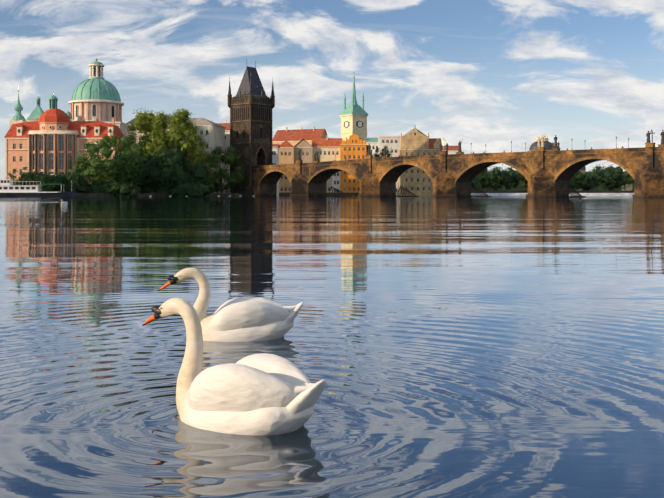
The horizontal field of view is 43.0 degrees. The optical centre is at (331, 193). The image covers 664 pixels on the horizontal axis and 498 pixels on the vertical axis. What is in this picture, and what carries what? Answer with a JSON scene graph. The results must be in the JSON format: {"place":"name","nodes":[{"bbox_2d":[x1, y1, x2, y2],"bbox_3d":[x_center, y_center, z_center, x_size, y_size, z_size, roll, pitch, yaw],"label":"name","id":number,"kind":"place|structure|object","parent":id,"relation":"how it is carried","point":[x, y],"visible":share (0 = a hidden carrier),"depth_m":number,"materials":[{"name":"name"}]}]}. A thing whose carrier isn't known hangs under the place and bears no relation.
{"place":"outdoors","nodes":[
{"label":"outdoors","id":0,"kind":"place"},
{"bbox_2d":[0,190,633,196],"bbox_3d":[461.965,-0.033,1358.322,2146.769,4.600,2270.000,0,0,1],"label":"land","id":1,"kind":"structure","parent":0,"point":[287,194],"depth_m":424.66,"materials":[{"name":"stone"}]},
{"bbox_2d":[7,166,27,184],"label":"bush","id":2,"kind":"object","parent":1,"relation":"on","point":[23,174],"visible":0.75,"depth_m":296.45,"materials":[{"name":"green plant"}]},
{"bbox_2d":[14,170,59,191],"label":"hedge","id":3,"kind":"object","parent":1,"relation":"on","point":[49,183],"visible":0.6,"depth_m":297.20,"materials":[{"name":"green plant"}]},
{"bbox_2d":[9,86,74,128],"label":"church towers","id":4,"kind":"structure","parent":1,"relation":"on","point":[36,113],"depth_m":384.05,"materials":[{"name":"green metal"}]},
{"bbox_2d":[4,92,123,183],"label":"convent","id":5,"kind":"structure","parent":1,"relation":"on","point":[49,141],"depth_m":337.13,"materials":[{"name":"paint"}]},
{"bbox_2d":[48,170,90,192],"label":"hedge","id":6,"kind":"object","parent":1,"relation":"on","point":[76,182],"visible":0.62,"depth_m":302.94,"materials":[{"name":"green plant"}]},
{"bbox_2d":[68,58,135,141],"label":"domed church","id":7,"kind":"structure","parent":1,"relation":"on","point":[95,95],"depth_m":361.54,"materials":[{"name":"green metal"}]},
{"bbox_2d":[69,130,147,183],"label":"tree","id":8,"kind":"object","parent":1,"relation":"on","point":[94,169],"visible":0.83,"depth_m":311.06,"materials":[{"name":"green plant"}]},
{"bbox_2d":[86,178,143,196],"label":"bush","id":9,"kind":"object","parent":1,"relation":"on","point":[118,188],"visible":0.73,"depth_m":308.04,"materials":[{"name":"green plant"}]},
{"bbox_2d":[109,146,153,187],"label":"tree","id":10,"kind":"object","parent":1,"relation":"on","point":[142,174],"visible":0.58,"depth_m":318.47,"materials":[{"name":"green plant"}]},
{"bbox_2d":[121,107,169,168],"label":"tree","id":11,"kind":"object","parent":1,"relation":"on","point":[146,118],"visible":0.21,"depth_m":349.02,"materials":[{"name":"green plant"}]},
{"bbox_2d":[126,113,171,151],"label":"building","id":12,"kind":"structure","parent":1,"relation":"on","point":[138,134],"depth_m":393.37,"materials":[{"name":"grey paint"}]},
{"bbox_2d":[139,111,174,170],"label":"tree","id":13,"kind":"object","parent":1,"relation":"on","point":[159,126],"visible":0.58,"depth_m":343.74,"materials":[{"name":"green plant"}]},
{"bbox_2d":[133,142,212,188],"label":"tree","id":14,"kind":"object","parent":1,"relation":"on","point":[172,169],"visible":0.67,"depth_m":325.28,"materials":[{"name":"green plant"}]},
{"bbox_2d":[136,178,215,196],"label":"bush","id":15,"kind":"object","parent":1,"relation":"on","point":[190,189],"visible":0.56,"depth_m":325.34,"materials":[{"name":"green plant"}]},
{"bbox_2d":[157,108,209,166],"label":"tree","id":16,"kind":"object","parent":1,"relation":"on","point":[180,124],"visible":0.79,"depth_m":343.43,"materials":[{"name":"green plant"}]},
{"bbox_2d":[167,118,225,192],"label":"building","id":17,"kind":"structure","parent":1,"relation":"on","point":[214,136],"depth_m":356.96,"materials":[{"name":"grey paint"}]},
{"bbox_2d":[210,120,229,192],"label":"building","id":18,"kind":"structure","parent":1,"relation":"on","point":[227,134],"depth_m":373.90,"materials":[{"name":"beige paint"}]},
{"bbox_2d":[203,145,243,192],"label":"tree","id":19,"kind":"object","parent":1,"relation":"on","point":[230,153],"visible":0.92,"depth_m":350.94,"materials":[{"name":"green plant"}]},
{"bbox_2d":[227,59,274,195],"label":"bridge tower","id":20,"kind":"structure","parent":1,"relation":"on","point":[251,105],"depth_m":360.27,"materials":[{"name":"stone"}]},
{"bbox_2d":[272,144,279,195],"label":"building","id":21,"kind":"structure","parent":1,"relation":"on","point":[275,154],"depth_m":415.45,"materials":[{"name":"white paint"}]},
{"bbox_2d":[279,141,293,192],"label":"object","id":22,"kind":"object","parent":1,"relation":"on","point":[286,152],"visible":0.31,"depth_m":436.40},
{"bbox_2d":[272,126,326,145],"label":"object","id":23,"kind":"object","parent":1,"relation":"on","point":[293,137],"depth_m":503.53,"materials":[{"name":"red tile"}]},
{"bbox_2d":[294,139,312,163],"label":"house","id":24,"kind":"structure","parent":1,"relation":"on","point":[306,149],"depth_m":438.25,"materials":[{"name":"beige paint"}]},
{"bbox_2d":[312,135,342,192],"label":"building","id":25,"kind":"structure","parent":1,"relation":"on","point":[327,149],"depth_m":440.13,"materials":[{"name":"beige paint"}]},
{"bbox_2d":[340,76,367,141],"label":"water tower","id":26,"kind":"structure","parent":1,"relation":"on","point":[353,115],"depth_m":458.98,"materials":[{"name":"beige paint"}]},
{"bbox_2d":[340,134,367,192],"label":"museum","id":27,"kind":"structure","parent":1,"relation":"on","point":[354,145],"depth_m":431.90,"materials":[{"name":"orange paint"}]},
{"bbox_2d":[365,138,378,157],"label":"building","id":28,"kind":"structure","parent":1,"relation":"on","point":[374,142],"depth_m":431.76,"materials":[{"name":"white paint"}]},
{"bbox_2d":[378,136,400,195],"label":"building","id":29,"kind":"structure","parent":1,"relation":"on","point":[392,142],"depth_m":424.59,"materials":[{"name":"white paint"}]},
{"bbox_2d":[398,127,442,195],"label":"building","id":30,"kind":"structure","parent":1,"relation":"on","point":[416,181],"depth_m":404.44,"materials":[{"name":"beige paint"}]},
{"bbox_2d":[442,146,458,153],"bbox_3d":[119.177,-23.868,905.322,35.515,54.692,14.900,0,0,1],"label":"house","id":31,"kind":"structure","parent":1,"relation":"on","point":[453,149],"depth_m":899.05,"materials":[{"name":"white paint"}]},
{"bbox_2d":[252,143,663,197],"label":"bridge","id":32,"kind":"structure","parent":1,"relation":"on","point":[544,173],"depth_m":290.29,"materials":[{"name":"stone"}]},
{"bbox_2d":[298,129,663,161],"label":"statue lamps","id":33,"kind":"object","parent":32,"relation":"on","point":[554,145],"visible":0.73,"depth_m":283.95,"materials":[{"name":"brown stone"}]},
{"bbox_2d":[471,174,481,189],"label":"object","id":34,"kind":"object","parent":1,"relation":"on","point":[474,181],"visible":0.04,"depth_m":679.78,"materials":[{"name":"green plant"}]},
{"bbox_2d":[471,164,507,189],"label":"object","id":35,"kind":"object","parent":1,"relation":"on","point":[495,176],"visible":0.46,"depth_m":710.60,"materials":[{"name":"green plant"}]},
{"bbox_2d":[477,167,523,189],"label":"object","id":36,"kind":"object","parent":1,"relation":"on","point":[514,177],"visible":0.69,"depth_m":727.79,"materials":[{"name":"green plant"}]},
{"bbox_2d":[497,166,527,189],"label":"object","id":37,"kind":"object","parent":1,"relation":"on","point":[510,185],"visible":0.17,"depth_m":753.81,"materials":[{"name":"green plant"}]},
{"bbox_2d":[520,180,527,189],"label":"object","id":38,"kind":"object","parent":1,"relation":"on","point":[522,185],"visible":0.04,"depth_m":791.88,"materials":[{"name":"green plant"}]},
{"bbox_2d":[527,136,631,190],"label":"distant building","id":39,"kind":"structure","parent":1,"relation":"on","point":[547,145],"depth_m":1234.23,"materials":[{"name":"stone"}]},
{"bbox_2d":[569,168,592,188],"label":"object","id":40,"kind":"object","parent":1,"relation":"on","point":[578,179],"visible":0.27,"depth_m":805.19,"materials":[{"name":"green plant"}]},
{"bbox_2d":[569,164,612,189],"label":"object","id":41,"kind":"object","parent":1,"relation":"on","point":[602,176],"visible":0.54,"depth_m":822.74,"materials":[{"name":"green plant"}]},
{"bbox_2d":[584,164,629,189],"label":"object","id":42,"kind":"object","parent":1,"relation":"on","point":[621,178],"visible":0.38,"depth_m":857.08,"materials":[{"name":"green plant"}]},
{"bbox_2d":[600,161,633,190],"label":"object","id":43,"kind":"object","parent":1,"relation":"on","point":[627,175],"visible":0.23,"depth_m":894.26,"materials":[{"name":"green plant"}]},
{"bbox_2d":[0,195,663,497],"bbox_3d":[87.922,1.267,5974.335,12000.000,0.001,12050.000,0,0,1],"label":"water","id":44,"kind":"structure","parent":0,"point":[484,347],"depth_m":7.06,"materials":[{"name":"blue liquid"}]},
{"bbox_2d":[0,179,75,196],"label":"boat","id":45,"kind":"object","parent":44,"relation":"on","point":[8,188],"visible":0.98,"depth_m":282.78,"materials":[{"name":"white metal"}]},
{"bbox_2d":[158,268,302,341],"bbox_3d":[-0.890,1.050,7.436,1.280,0.793,0.512,0,0,-5],"label":"swan","id":46,"kind":"object","parent":44,"relation":"in","point":[245,319],"visible":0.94,"depth_m":7.26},
{"bbox_2d":[142,298,325,434],"bbox_3d":[-0.590,1.028,4.744,1.282,0.832,0.506,0,0,31],"label":"swan","id":47,"kind":"object","parent":44,"relation":"on","point":[263,394],"visible":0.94,"depth_m":4.47,"materials":[{"name":"white"}]},
{"bbox_2d":[328,185,585,196],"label":"ice guards","id":48,"kind":"object","parent":44,"relation":"on","point":[486,195],"visible":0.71,"depth_m":312.29,"materials":[{"name":"brown wood"}]},
{"bbox_2d":[471,193,633,195],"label":"weir","id":49,"kind":"object","parent":44,"relation":"on","point":[582,194],"visible":0.33,"depth_m":425.87,"materials":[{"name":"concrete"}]},
{"bbox_2d":[0,0,663,178],"label":"sky","id":50,"kind":"structure","parent":0,"point":[493,74],"materials":[{"name":"blue"}]},
{"bbox_2d":[332,171,339,192],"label":"building","id":51,"kind":"structure","parent":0,"point":[336,180],"depth_m":434.00,"materials":[{"name":"white paint"}]},
{"bbox_2d":[374,145,390,157],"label":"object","id":52,"kind":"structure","parent":0,"point":[377,151],"depth_m":389.65,"materials":[{"name":"green plant"}]},
{"bbox_2d":[471,171,633,190],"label":"backdrop","id":53,"kind":"structure","parent":0,"point":[600,186],"depth_m":1046.55,"materials":[{"name":"green plant"}]}
]}

